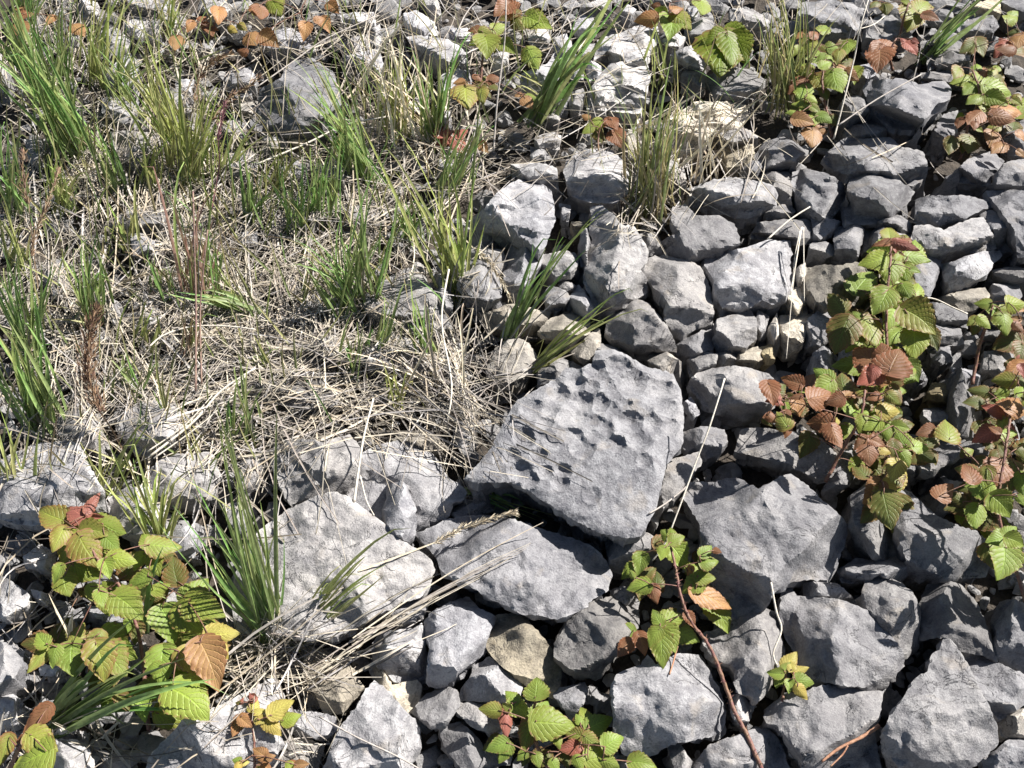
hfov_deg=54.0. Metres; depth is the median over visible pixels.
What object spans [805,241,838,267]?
rock
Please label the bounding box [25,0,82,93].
grass tuft
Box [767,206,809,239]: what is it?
dry stalk
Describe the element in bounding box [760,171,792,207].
rock
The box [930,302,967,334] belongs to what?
rock
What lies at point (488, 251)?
rock
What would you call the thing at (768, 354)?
rock
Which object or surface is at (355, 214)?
rock
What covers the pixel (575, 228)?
rock
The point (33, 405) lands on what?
grass tuft
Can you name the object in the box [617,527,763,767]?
bramble
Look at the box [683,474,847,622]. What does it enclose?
rock
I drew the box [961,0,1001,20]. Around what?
rock
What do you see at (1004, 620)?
rock
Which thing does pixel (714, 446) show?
rock
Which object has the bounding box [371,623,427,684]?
rock
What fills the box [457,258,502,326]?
rock
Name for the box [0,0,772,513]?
stray grass
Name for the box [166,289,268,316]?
grass tuft
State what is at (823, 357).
rock
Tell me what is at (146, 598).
grass tuft
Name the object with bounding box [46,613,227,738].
grass tuft
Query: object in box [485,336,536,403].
rock
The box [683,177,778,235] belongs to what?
rock
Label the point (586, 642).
rock
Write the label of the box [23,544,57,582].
rock
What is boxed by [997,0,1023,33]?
rock
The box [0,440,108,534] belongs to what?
rock
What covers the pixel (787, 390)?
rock
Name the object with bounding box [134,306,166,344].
rock
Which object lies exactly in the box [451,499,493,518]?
rock
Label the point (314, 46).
dry stalk
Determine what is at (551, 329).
rock
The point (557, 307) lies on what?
rock
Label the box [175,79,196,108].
rock
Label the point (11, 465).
grass tuft
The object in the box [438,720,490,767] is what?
rock
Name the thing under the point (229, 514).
rock
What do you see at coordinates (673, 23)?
bramble
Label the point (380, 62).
rock
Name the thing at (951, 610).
rock
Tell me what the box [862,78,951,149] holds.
rock
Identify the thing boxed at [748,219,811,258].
rock
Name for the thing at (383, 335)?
grass tuft
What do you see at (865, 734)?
stick
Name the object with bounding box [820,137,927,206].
rock
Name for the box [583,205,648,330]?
rock
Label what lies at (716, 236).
rock
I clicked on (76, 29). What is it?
bramble
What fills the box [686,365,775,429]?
rock
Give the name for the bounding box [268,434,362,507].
rock
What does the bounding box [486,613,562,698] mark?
rock
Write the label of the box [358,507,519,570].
seed stalk
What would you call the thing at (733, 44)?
bramble
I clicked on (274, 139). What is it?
rock
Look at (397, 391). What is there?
grass tuft
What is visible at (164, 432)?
rock
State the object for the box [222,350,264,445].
grass tuft
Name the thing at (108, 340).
rock
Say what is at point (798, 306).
rock
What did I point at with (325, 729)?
rock
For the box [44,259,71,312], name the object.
rock
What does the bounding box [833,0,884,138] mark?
twig
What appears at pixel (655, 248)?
rock
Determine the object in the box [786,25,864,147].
bramble
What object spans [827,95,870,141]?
rock
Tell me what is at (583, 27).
rock
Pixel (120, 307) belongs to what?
rock
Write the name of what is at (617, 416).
rock
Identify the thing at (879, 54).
bramble
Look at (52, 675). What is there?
rock
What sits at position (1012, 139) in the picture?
rock
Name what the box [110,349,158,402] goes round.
grass tuft
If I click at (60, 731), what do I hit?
rock
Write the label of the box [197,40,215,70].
rock
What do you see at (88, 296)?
grass tuft
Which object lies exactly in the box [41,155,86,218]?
grass tuft
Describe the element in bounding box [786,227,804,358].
dry stalk
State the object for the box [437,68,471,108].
rock
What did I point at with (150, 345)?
dry stalk
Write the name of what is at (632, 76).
rock
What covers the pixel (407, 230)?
grass tuft
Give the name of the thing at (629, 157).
rock
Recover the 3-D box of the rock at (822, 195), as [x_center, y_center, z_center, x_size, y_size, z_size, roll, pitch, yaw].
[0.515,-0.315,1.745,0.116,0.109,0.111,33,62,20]
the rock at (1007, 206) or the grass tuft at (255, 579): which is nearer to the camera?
the grass tuft at (255, 579)
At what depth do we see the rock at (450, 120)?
1.86 m
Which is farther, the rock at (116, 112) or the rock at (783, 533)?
the rock at (116, 112)
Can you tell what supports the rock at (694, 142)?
on the ground at (768, 126)
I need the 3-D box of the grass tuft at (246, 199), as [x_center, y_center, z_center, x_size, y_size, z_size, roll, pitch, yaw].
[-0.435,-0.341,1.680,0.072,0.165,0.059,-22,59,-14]
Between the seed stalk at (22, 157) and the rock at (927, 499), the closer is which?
the rock at (927, 499)
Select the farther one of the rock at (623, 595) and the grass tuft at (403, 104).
the grass tuft at (403, 104)
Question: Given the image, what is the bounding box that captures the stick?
[821,724,880,766]
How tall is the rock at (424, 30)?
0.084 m
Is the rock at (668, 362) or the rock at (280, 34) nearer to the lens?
the rock at (668, 362)
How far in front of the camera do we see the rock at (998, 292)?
1.61 m
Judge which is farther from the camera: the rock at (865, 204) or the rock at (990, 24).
the rock at (990, 24)
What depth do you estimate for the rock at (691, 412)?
1.50 m
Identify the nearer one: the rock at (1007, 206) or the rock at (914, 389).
the rock at (914, 389)
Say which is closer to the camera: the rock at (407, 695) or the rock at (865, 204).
the rock at (407, 695)
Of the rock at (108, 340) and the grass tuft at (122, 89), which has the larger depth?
the grass tuft at (122, 89)
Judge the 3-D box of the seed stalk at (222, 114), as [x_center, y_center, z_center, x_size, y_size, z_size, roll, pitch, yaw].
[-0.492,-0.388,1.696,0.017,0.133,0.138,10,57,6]
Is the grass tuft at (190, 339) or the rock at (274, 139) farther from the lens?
the rock at (274, 139)
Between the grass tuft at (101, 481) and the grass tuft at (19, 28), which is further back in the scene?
the grass tuft at (19, 28)
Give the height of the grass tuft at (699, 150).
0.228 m
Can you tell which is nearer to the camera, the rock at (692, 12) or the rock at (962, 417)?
the rock at (962, 417)
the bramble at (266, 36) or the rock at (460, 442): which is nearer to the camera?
the rock at (460, 442)
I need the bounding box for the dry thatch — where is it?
[0,0,1022,767]
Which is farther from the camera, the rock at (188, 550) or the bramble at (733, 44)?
the bramble at (733, 44)
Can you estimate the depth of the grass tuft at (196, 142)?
1.74 m
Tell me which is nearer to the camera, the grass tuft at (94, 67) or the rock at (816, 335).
the rock at (816, 335)
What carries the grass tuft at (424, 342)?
on the ground at (768, 126)
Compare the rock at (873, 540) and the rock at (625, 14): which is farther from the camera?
the rock at (625, 14)
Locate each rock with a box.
[0,53,15,107]
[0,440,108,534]
[0,575,40,625]
[0,642,33,705]
[0,694,32,735]
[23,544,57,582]
[24,139,55,182]
[31,589,54,611]
[39,664,70,685]
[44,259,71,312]
[53,401,111,467]
[53,725,91,739]
[53,738,99,767]
[80,0,102,34]
[85,604,126,634]
[94,327,114,358]
[100,27,134,64]
[101,95,145,131]
[103,53,141,101]
[105,294,126,336]
[107,486,171,550]
[109,205,169,242]
[110,130,159,183]
[117,400,191,466]
[124,0,159,19]
[124,17,151,61]
[130,231,164,269]
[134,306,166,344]
[144,452,221,514]
[146,17,167,56]
[146,678,288,767]
[156,1,179,37]
[165,87,198,124]
[167,525,207,567]
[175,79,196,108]
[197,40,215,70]
[202,0,232,36]
[222,149,256,189]
[223,118,255,152]
[223,502,248,541]
[227,67,258,108]
[231,492,434,646]
[234,458,267,504]
[236,231,266,261]
[238,101,258,138]
[250,58,340,151]
[255,379,339,420]
[260,136,290,170]
[265,28,318,70]
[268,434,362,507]
[279,157,306,198]
[279,365,337,385]
[281,736,324,767]
[287,708,337,743]
[289,139,316,164]
[302,646,364,715]
[303,207,337,241]
[309,336,352,376]
[316,161,358,199]
[323,680,421,767]
[339,206,381,241]
[340,12,375,32]
[342,49,383,89]
[343,34,370,56]
[347,440,466,542]
[360,334,430,382]
[363,268,452,342]
[368,665,423,717]
[369,24,381,53]
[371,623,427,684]
[382,480,417,546]
[386,599,427,629]
[389,432,445,465]
[403,10,437,37]
[407,35,472,84]
[411,687,459,734]
[415,515,612,626]
[424,0,442,30]
[424,597,495,689]
[433,268,452,321]
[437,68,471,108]
[437,159,453,184]
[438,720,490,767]
[444,111,452,129]
[446,359,461,399]
[448,28,471,55]
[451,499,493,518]
[453,395,478,473]
[455,702,502,736]
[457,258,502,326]
[459,656,522,706]
[464,349,683,551]
[465,244,506,283]
[468,179,555,276]
[474,592,502,615]
[477,302,551,341]
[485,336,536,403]
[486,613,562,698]
[491,51,509,84]
[503,244,543,304]
[510,162,562,210]
[520,53,558,101]
[523,29,551,60]
[530,146,551,164]
[534,132,560,166]
[536,358,581,388]
[537,311,590,358]
[538,111,559,136]
[539,251,578,286]
[543,285,569,317]
[548,682,588,720]
[551,33,575,65]
[554,595,639,680]
[555,100,567,128]
[557,281,576,294]
[559,203,570,237]
[561,285,595,332]
[563,147,628,214]
[568,88,586,131]
[568,328,600,366]
[570,221,585,245]
[571,70,584,91]
[573,15,596,52]
[577,227,591,288]
[579,0,612,28]
[579,44,595,72]
[581,61,650,127]
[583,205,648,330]
[584,60,603,89]
[591,343,627,363]
[593,25,658,68]
[604,299,676,366]
[604,532,656,580]
[609,653,725,756]
[610,586,639,608]
[611,4,635,31]
[615,755,653,767]
[617,129,638,174]
[639,232,662,257]
[644,255,713,344]
[647,352,687,400]
[647,452,701,534]
[649,101,748,171]
[655,160,686,204]
[656,34,686,66]
[661,204,740,266]
[662,743,692,767]
[668,45,706,82]
[675,323,713,371]
[680,69,705,106]
[681,426,727,472]
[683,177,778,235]
[683,397,699,431]
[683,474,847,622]
[684,16,713,46]
[684,352,717,386]
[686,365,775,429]
[687,7,699,22]
[692,726,789,767]
[700,608,784,705]
[701,239,794,322]
[704,67,766,120]
[711,310,756,354]
[715,352,736,367]
[716,127,758,152]
[718,144,754,177]
[724,694,756,732]
[728,8,769,49]
[733,427,837,489]
[735,346,763,369]
[739,160,762,180]
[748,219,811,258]
[753,137,805,174]
[754,310,768,346]
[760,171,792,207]
[760,344,775,371]
[761,684,884,767]
[763,204,795,220]
[765,313,779,357]
[773,287,807,318]
[775,588,904,690]
[776,313,811,366]
[781,381,796,399]
[790,168,845,221]
[792,263,806,287]
[795,0,868,44]
[797,311,831,371]
[798,581,857,605]
[800,262,880,313]
[802,345,838,409]
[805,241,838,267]
[807,217,842,247]
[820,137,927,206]
[820,443,857,501]
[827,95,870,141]
[831,224,864,264]
[834,557,908,592]
[835,174,914,229]
[837,349,854,381]
[840,483,895,561]
[842,121,886,138]
[847,63,874,96]
[855,577,920,658]
[858,434,989,490]
[860,15,912,58]
[860,226,911,273]
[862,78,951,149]
[873,215,913,234]
[877,638,998,767]
[892,489,988,592]
[904,370,927,398]
[908,195,991,233]
[910,217,996,263]
[912,255,941,296]
[913,382,947,421]
[915,32,964,69]
[917,472,962,517]
[918,71,952,85]
[918,581,997,662]
[919,406,947,428]
[921,346,952,384]
[923,110,957,167]
[924,324,964,353]
[926,48,970,91]
[929,250,1001,300]
[930,152,1003,197]
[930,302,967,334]
[934,287,989,317]
[939,367,982,440]
[944,367,981,395]
[956,15,999,56]
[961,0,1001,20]
[964,655,1023,722]
[975,210,1012,268]
[976,330,999,360]
[977,159,1023,198]
[977,350,1013,387]
[977,738,1023,767]
[981,266,1023,299]
[982,189,1023,267]
[982,283,1021,317]
[983,599,1023,673]
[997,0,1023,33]
[997,706,1023,741]
[999,120,1023,164]
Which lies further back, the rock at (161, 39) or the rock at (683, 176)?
the rock at (161, 39)
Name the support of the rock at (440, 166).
on the ground at (768, 126)
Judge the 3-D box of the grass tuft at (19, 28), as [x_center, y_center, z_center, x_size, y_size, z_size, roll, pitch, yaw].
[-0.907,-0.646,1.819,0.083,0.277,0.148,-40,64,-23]
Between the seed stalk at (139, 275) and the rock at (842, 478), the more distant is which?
the seed stalk at (139, 275)
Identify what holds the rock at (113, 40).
on the ground at (768, 126)
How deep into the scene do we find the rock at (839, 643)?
1.25 m
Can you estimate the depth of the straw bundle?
1.27 m
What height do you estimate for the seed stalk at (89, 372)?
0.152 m
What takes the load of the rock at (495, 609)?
on the ground at (768, 126)
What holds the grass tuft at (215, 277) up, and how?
on the ground at (768, 126)
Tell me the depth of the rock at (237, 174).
1.78 m
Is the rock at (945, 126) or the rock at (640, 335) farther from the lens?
the rock at (945, 126)
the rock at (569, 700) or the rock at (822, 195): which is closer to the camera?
the rock at (569, 700)
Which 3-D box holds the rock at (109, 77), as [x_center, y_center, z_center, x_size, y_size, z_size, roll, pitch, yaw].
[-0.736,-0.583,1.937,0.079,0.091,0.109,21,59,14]
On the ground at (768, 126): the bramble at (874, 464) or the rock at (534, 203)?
the rock at (534, 203)
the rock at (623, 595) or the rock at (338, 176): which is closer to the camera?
the rock at (623, 595)
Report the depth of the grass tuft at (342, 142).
1.75 m
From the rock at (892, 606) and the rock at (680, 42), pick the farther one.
the rock at (680, 42)
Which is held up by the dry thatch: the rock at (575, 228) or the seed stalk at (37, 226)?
the seed stalk at (37, 226)
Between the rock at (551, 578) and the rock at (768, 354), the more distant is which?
the rock at (768, 354)
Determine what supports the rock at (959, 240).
on the ground at (768, 126)
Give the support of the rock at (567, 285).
on the ground at (768, 126)
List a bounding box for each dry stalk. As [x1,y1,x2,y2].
[146,368,255,458]
[149,325,255,346]
[192,191,196,390]
[199,230,207,383]
[256,15,378,87]
[256,116,388,164]
[319,716,417,767]
[353,398,373,501]
[360,476,373,514]
[441,269,452,422]
[493,0,506,150]
[648,486,685,513]
[652,378,724,560]
[669,649,677,674]
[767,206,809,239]
[770,582,781,665]
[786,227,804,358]
[928,297,967,314]
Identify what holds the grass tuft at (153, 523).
on the ground at (768, 126)
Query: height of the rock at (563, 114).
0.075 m
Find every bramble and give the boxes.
[0,701,57,767]
[11,5,85,36]
[21,492,239,734]
[168,3,260,57]
[231,693,308,767]
[251,0,338,47]
[433,125,488,152]
[448,0,552,110]
[478,677,656,767]
[581,114,626,150]
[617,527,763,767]
[634,0,710,40]
[691,21,753,77]
[758,368,939,532]
[767,652,813,701]
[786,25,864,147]
[825,227,941,398]
[865,37,918,72]
[869,0,938,37]
[915,355,1023,601]
[943,10,1023,160]
[966,295,1023,386]
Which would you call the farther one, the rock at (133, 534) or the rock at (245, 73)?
the rock at (245, 73)
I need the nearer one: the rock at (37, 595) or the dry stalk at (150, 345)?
the rock at (37, 595)
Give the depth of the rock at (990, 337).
1.57 m
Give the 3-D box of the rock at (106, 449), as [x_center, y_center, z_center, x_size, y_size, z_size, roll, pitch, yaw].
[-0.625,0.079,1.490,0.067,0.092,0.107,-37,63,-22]
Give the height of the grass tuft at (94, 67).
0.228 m
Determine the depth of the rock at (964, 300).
1.59 m
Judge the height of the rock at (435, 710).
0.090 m
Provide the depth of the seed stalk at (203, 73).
1.74 m
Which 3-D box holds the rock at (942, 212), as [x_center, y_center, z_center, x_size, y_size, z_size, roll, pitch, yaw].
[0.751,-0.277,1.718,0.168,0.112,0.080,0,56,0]
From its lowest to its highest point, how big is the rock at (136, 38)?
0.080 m
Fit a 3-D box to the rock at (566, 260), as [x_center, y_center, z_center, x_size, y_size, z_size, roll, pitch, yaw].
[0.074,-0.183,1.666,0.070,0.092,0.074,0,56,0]
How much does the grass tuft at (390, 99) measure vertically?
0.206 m
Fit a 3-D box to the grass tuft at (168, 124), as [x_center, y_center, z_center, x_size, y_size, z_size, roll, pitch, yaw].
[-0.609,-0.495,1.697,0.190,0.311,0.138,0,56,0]
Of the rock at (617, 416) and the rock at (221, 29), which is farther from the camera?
the rock at (221, 29)
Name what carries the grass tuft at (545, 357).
on the rock at (528, 356)
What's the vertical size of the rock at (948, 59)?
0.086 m
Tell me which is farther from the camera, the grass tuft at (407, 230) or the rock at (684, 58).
the rock at (684, 58)
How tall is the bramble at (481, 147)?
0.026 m
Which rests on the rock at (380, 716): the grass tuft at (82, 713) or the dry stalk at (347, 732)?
the dry stalk at (347, 732)
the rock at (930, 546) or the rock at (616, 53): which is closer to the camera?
the rock at (930, 546)
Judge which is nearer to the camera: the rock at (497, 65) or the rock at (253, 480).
the rock at (253, 480)
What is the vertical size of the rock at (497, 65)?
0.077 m
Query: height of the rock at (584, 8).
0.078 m
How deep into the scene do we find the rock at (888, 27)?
1.99 m
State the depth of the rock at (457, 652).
1.26 m
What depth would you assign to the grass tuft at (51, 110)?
1.74 m
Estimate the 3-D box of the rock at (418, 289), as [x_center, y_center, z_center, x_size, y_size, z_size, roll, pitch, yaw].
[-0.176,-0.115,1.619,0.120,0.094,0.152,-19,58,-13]
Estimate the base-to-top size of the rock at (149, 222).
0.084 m
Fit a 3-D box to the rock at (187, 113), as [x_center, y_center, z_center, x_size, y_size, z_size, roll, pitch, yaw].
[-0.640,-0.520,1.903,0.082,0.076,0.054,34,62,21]
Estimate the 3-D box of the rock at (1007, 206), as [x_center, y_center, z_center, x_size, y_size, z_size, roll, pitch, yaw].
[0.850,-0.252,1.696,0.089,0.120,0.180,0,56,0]
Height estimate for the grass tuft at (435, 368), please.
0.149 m
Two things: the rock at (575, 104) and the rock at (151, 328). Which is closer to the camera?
the rock at (151, 328)
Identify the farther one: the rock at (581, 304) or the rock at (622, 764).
the rock at (581, 304)
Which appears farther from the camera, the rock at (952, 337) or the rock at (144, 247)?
the rock at (144, 247)
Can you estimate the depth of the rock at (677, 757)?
1.21 m
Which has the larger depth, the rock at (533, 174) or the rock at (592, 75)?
the rock at (592, 75)
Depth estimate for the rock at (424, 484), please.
1.41 m
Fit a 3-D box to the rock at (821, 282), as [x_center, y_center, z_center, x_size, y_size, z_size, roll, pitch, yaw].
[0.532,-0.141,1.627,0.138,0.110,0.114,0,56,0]
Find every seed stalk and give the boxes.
[18,148,38,288]
[29,166,61,352]
[73,301,122,449]
[100,269,188,298]
[187,49,234,131]
[195,74,264,155]
[211,100,228,209]
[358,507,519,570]
[448,223,512,302]
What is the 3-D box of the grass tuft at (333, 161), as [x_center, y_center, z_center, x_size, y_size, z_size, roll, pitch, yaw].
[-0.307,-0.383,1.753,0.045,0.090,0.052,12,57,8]
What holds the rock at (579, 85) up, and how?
on the ground at (768, 126)
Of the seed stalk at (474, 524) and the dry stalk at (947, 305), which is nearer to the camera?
the seed stalk at (474, 524)
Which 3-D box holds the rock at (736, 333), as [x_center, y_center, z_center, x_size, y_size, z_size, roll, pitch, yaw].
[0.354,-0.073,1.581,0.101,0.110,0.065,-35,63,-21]
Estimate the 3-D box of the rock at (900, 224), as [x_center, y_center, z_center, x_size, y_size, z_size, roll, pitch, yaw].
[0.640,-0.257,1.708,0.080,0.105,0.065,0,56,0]
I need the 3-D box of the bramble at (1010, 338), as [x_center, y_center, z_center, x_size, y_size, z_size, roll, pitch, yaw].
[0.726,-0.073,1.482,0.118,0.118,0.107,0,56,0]
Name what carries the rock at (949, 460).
on the ground at (768, 126)
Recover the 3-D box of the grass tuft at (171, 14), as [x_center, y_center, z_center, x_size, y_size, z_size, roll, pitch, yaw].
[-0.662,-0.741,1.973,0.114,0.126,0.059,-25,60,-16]
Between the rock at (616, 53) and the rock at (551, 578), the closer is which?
the rock at (551, 578)
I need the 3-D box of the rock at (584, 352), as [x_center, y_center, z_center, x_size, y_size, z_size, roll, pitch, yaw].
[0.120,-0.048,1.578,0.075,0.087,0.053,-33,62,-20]
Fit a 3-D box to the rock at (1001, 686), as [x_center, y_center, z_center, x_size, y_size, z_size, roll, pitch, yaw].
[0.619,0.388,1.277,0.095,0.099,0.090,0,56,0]
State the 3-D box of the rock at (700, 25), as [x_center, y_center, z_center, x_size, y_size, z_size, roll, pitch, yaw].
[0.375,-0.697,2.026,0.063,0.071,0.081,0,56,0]
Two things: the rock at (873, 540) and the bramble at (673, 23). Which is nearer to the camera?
the rock at (873, 540)
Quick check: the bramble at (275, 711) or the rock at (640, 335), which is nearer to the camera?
the bramble at (275, 711)
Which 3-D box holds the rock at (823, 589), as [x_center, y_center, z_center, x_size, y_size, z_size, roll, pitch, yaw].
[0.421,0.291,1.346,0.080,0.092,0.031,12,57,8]
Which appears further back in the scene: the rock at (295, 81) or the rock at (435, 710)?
the rock at (295, 81)
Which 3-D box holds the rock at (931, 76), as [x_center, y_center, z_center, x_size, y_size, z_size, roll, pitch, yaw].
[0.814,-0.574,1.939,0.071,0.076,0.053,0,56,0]
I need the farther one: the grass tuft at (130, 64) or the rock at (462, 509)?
the grass tuft at (130, 64)
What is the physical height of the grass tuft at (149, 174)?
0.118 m
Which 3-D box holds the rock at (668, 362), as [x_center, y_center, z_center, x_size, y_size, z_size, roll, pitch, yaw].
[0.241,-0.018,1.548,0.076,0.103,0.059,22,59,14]
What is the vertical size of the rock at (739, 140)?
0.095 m
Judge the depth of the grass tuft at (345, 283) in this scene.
1.57 m
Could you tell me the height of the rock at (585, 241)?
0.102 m
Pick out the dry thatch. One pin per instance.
(274, 336)
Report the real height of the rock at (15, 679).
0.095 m
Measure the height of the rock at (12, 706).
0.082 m
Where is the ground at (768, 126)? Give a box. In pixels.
[0,0,1023,767]
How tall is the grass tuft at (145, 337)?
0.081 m
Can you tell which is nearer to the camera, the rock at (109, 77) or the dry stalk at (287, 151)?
the dry stalk at (287, 151)
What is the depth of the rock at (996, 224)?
1.67 m
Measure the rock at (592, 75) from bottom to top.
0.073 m
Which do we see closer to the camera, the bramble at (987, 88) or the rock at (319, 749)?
the rock at (319, 749)
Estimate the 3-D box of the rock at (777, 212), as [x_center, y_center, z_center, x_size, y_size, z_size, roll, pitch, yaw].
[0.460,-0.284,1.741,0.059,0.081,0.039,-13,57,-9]
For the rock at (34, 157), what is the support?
on the ground at (768, 126)
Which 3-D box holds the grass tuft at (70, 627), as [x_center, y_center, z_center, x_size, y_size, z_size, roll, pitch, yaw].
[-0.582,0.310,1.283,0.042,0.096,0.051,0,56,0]
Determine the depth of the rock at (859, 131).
1.82 m
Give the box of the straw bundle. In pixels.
[308,522,542,672]
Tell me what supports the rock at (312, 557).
on the ground at (768, 126)
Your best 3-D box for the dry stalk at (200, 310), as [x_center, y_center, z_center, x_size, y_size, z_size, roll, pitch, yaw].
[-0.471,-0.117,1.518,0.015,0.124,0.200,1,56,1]
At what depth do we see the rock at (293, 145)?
1.82 m
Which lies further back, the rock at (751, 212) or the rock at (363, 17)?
the rock at (363, 17)
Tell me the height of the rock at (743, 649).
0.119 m
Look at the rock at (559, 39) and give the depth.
1.96 m
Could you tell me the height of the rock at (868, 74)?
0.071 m
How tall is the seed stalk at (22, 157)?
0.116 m
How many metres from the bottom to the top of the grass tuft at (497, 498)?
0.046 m
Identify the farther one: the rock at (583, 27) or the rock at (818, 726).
the rock at (583, 27)
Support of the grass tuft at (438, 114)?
on the ground at (768, 126)
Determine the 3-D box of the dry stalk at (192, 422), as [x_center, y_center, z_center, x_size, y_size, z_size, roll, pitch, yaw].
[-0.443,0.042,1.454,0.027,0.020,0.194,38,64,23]
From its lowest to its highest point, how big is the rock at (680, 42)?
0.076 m
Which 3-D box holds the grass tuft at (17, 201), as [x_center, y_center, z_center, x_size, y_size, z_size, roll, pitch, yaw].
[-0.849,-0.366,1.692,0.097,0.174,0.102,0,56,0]
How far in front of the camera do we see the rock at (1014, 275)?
1.63 m
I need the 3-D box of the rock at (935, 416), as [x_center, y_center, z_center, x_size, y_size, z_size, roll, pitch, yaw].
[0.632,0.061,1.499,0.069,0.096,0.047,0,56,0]
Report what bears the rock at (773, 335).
on the ground at (768, 126)
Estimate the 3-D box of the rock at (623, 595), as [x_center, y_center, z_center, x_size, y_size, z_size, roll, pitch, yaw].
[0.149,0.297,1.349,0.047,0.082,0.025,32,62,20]
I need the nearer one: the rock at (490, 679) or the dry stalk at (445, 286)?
the rock at (490, 679)
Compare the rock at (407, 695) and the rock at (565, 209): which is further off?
the rock at (565, 209)
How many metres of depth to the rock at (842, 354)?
1.53 m
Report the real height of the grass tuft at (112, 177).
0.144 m
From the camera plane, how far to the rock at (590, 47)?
1.97 m
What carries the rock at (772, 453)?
on the ground at (768, 126)
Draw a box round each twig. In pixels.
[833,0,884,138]
[838,74,920,125]
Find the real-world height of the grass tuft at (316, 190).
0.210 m
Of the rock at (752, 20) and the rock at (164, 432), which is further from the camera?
the rock at (752, 20)
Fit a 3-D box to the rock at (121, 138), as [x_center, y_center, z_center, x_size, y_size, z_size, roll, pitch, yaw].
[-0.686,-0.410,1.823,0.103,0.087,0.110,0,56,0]
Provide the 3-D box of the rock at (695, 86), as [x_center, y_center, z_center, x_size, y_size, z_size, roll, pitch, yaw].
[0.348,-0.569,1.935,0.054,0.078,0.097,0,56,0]
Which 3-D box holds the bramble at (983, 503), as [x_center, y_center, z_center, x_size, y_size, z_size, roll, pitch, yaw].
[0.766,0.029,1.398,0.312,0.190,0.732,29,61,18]
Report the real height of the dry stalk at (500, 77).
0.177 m
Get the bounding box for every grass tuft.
[0,0,44,102]
[0,1,105,168]
[0,120,34,223]
[0,201,32,275]
[0,242,56,366]
[0,288,67,442]
[0,410,38,481]
[11,0,44,24]
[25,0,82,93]
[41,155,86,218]
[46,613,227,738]
[49,595,75,636]
[51,235,116,331]
[79,0,126,92]
[80,414,160,497]
[90,39,146,125]
[90,123,130,202]
[91,0,204,184]
[93,434,183,565]
[105,175,143,262]
[108,25,163,98]
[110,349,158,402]
[127,133,163,194]
[132,301,163,359]
[139,547,174,633]
[143,149,220,306]
[148,252,178,308]
[156,0,192,47]
[158,386,303,652]
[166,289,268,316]
[172,77,234,191]
[180,303,220,363]
[205,231,229,313]
[206,118,265,193]
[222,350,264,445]
[239,141,277,225]
[251,341,284,377]
[257,141,301,205]
[257,156,329,240]
[286,14,391,195]
[288,114,408,328]
[291,528,410,651]
[303,127,368,233]
[317,146,345,187]
[330,111,358,158]
[338,312,366,386]
[342,294,472,404]
[348,2,451,150]
[354,110,484,306]
[361,284,412,368]
[370,31,414,144]
[381,360,419,418]
[390,195,431,252]
[406,269,442,357]
[409,29,471,152]
[434,88,493,201]
[464,487,556,520]
[499,209,608,340]
[508,56,541,93]
[517,0,629,132]
[530,288,646,373]
[610,50,701,232]
[635,80,779,190]
[644,19,675,87]
[751,0,836,119]
[915,0,1002,64]
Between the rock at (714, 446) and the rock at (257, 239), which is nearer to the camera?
the rock at (714, 446)
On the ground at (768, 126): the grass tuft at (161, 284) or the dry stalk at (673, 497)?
the grass tuft at (161, 284)
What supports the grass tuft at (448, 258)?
on the ground at (768, 126)
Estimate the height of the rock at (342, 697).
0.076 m
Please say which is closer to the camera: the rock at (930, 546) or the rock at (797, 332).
the rock at (930, 546)
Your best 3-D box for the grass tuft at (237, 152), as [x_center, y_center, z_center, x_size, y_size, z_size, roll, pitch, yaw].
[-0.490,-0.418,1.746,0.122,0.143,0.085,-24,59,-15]
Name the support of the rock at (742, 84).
on the ground at (768, 126)
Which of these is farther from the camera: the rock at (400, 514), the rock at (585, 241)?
the rock at (585, 241)
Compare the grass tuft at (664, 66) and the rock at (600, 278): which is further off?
the grass tuft at (664, 66)
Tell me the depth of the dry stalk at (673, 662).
1.23 m
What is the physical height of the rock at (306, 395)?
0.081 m
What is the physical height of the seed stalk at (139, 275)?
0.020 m
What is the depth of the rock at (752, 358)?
1.55 m
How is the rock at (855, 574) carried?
on the ground at (768, 126)
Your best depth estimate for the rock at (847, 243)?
1.63 m
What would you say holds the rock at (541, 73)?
on the ground at (768, 126)
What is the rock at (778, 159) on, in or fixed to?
on the ground at (768, 126)
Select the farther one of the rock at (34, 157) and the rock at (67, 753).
the rock at (34, 157)
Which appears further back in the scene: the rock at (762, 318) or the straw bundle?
the rock at (762, 318)
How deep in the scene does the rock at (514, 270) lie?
1.62 m
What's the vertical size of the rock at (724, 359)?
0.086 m
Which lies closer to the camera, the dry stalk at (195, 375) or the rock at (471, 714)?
the rock at (471, 714)
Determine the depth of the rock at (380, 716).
1.19 m
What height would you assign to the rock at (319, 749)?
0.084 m
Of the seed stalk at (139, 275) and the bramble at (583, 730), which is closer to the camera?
the bramble at (583, 730)
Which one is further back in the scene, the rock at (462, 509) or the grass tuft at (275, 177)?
the grass tuft at (275, 177)
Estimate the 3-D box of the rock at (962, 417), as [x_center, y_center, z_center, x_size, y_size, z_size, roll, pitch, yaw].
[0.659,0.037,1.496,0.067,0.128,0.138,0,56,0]
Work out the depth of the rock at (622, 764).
1.22 m
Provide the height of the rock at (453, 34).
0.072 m
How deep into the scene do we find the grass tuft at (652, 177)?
1.68 m
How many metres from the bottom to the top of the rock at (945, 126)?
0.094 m
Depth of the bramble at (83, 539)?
1.25 m
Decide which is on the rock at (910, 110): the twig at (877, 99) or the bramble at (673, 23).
the twig at (877, 99)
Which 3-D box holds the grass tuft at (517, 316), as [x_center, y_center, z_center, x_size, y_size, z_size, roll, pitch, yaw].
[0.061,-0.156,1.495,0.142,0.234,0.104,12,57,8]

